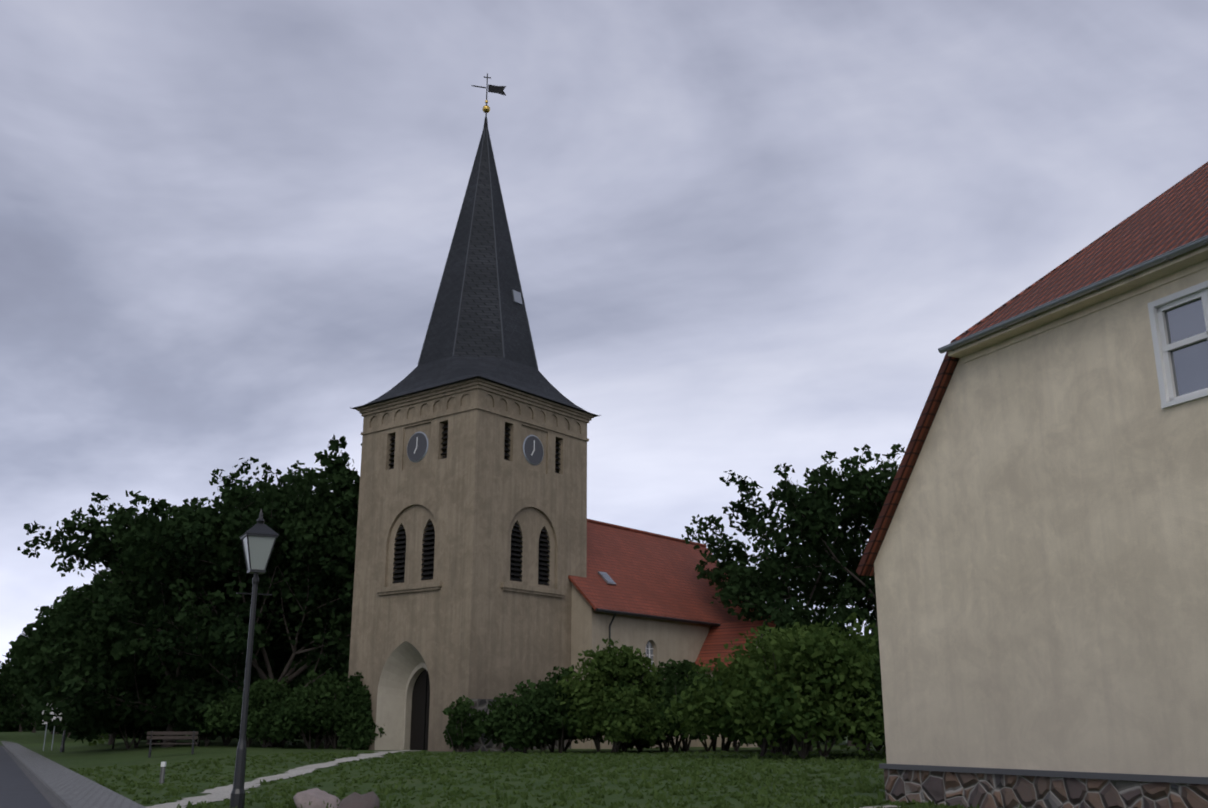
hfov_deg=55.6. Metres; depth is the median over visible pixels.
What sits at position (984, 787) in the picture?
house plinth
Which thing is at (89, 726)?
shrub
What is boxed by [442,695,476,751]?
shrub
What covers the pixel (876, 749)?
shrub
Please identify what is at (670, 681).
shrub
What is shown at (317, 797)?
boulder
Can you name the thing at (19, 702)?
tree
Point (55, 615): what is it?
tree
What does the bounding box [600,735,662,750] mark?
shrub
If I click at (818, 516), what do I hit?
tree
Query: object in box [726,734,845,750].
shrub
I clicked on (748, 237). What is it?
sky
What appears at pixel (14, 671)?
tree
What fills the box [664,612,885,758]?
shrub
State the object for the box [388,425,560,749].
church tower fittings
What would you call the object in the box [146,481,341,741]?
tree
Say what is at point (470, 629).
church tower
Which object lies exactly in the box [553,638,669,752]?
shrub
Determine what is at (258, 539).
street lamp
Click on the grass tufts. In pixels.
(739, 777)
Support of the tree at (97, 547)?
on the ground
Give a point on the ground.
(77, 754)
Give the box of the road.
[0,747,52,807]
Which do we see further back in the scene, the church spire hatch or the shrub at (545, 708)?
the church spire hatch
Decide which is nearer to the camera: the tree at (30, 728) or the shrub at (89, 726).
the shrub at (89, 726)
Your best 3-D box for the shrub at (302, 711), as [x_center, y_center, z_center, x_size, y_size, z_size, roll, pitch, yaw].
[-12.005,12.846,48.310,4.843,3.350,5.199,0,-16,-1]
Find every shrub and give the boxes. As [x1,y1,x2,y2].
[58,656,184,748]
[139,730,205,742]
[150,648,278,745]
[193,676,322,747]
[260,668,347,748]
[286,649,345,745]
[334,671,485,749]
[337,705,385,741]
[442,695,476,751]
[474,679,554,752]
[507,665,600,752]
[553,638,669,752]
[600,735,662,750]
[643,658,718,751]
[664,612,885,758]
[696,668,740,750]
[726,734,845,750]
[733,728,804,753]
[840,627,885,753]
[852,662,885,746]
[856,640,882,750]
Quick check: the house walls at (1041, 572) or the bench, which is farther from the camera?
the bench
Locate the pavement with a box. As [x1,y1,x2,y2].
[1,741,145,807]
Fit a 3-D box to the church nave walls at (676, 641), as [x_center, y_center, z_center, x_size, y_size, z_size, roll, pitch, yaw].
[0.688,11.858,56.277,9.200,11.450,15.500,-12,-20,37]
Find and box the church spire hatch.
[512,290,521,304]
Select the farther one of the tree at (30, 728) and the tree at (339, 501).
the tree at (30, 728)
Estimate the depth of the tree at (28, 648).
91.77 m
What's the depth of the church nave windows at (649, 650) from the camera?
50.94 m
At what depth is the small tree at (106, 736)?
70.12 m
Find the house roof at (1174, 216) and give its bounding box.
[856,162,1207,575]
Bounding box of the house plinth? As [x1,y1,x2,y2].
[879,763,1207,807]
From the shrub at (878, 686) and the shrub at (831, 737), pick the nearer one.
the shrub at (878, 686)
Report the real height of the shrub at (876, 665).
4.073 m
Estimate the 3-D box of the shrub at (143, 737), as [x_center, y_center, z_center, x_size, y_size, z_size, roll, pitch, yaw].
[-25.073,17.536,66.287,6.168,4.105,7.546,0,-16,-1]
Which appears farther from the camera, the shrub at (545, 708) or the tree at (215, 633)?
the tree at (215, 633)
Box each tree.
[0,636,61,733]
[0,665,43,732]
[0,694,51,731]
[0,700,7,731]
[1,602,102,736]
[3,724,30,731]
[4,669,71,736]
[9,609,139,737]
[17,490,348,746]
[28,580,249,742]
[55,654,182,745]
[57,457,356,746]
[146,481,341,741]
[250,435,361,682]
[681,444,904,745]
[857,611,876,629]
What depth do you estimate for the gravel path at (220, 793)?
23.94 m
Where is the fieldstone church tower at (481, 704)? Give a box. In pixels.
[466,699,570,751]
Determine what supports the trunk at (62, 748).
on the ground
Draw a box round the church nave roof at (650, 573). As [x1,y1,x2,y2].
[568,519,775,669]
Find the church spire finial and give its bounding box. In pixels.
[471,73,505,130]
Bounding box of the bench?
[146,731,197,757]
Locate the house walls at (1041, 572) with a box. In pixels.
[874,268,1207,776]
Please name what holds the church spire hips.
attached to the church spire
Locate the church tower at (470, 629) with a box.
[346,388,586,751]
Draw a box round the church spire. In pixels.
[351,130,598,416]
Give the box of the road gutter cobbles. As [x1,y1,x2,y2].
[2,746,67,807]
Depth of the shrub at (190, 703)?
53.10 m
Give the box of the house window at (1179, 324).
[1147,280,1207,408]
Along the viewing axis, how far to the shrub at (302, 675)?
54.12 m
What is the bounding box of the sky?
[0,0,1207,666]
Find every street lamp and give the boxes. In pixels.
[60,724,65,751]
[229,509,278,807]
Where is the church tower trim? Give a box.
[357,378,593,597]
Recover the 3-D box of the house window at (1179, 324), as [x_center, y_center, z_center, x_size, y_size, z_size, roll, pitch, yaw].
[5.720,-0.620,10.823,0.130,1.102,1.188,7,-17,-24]
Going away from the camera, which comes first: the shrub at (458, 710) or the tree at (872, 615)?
the shrub at (458, 710)
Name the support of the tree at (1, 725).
on the ground
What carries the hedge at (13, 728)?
on the ground
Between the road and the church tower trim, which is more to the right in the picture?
the church tower trim
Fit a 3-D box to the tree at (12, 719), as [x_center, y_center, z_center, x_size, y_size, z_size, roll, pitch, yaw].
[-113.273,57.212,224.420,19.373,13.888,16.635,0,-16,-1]
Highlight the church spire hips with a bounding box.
[349,127,599,415]
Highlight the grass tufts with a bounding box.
[69,749,1021,807]
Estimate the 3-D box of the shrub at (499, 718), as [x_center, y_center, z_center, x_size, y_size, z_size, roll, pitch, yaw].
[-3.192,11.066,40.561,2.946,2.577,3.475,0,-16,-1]
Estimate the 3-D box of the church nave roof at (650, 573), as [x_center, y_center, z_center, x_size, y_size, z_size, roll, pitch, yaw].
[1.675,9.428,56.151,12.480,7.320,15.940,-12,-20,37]
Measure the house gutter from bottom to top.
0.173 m
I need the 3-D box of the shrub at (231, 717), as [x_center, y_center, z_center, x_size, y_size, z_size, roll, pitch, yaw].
[-14.685,13.467,50.100,5.874,3.093,5.271,0,-16,-1]
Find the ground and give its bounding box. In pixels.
[0,729,937,807]
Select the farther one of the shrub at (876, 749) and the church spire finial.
the church spire finial
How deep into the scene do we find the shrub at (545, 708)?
39.46 m
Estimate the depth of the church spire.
50.58 m
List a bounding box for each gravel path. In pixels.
[146,750,419,807]
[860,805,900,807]
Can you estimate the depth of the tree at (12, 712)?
158.11 m
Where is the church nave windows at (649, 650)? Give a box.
[646,641,653,671]
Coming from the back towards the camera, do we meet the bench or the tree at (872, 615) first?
the tree at (872, 615)
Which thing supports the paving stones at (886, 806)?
on the ground
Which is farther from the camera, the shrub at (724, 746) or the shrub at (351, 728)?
the shrub at (351, 728)
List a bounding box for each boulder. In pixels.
[293,788,339,807]
[337,791,379,807]
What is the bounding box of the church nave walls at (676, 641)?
[571,583,710,748]
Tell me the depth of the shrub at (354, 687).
46.26 m
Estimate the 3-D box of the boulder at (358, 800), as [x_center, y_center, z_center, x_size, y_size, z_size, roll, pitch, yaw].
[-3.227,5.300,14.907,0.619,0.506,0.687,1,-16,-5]
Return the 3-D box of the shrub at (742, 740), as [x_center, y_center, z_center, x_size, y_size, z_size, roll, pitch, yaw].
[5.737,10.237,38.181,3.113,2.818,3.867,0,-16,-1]
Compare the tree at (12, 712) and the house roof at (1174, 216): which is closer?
the house roof at (1174, 216)
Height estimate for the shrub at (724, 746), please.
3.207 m
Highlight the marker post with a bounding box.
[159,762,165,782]
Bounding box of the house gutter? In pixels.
[938,235,1207,363]

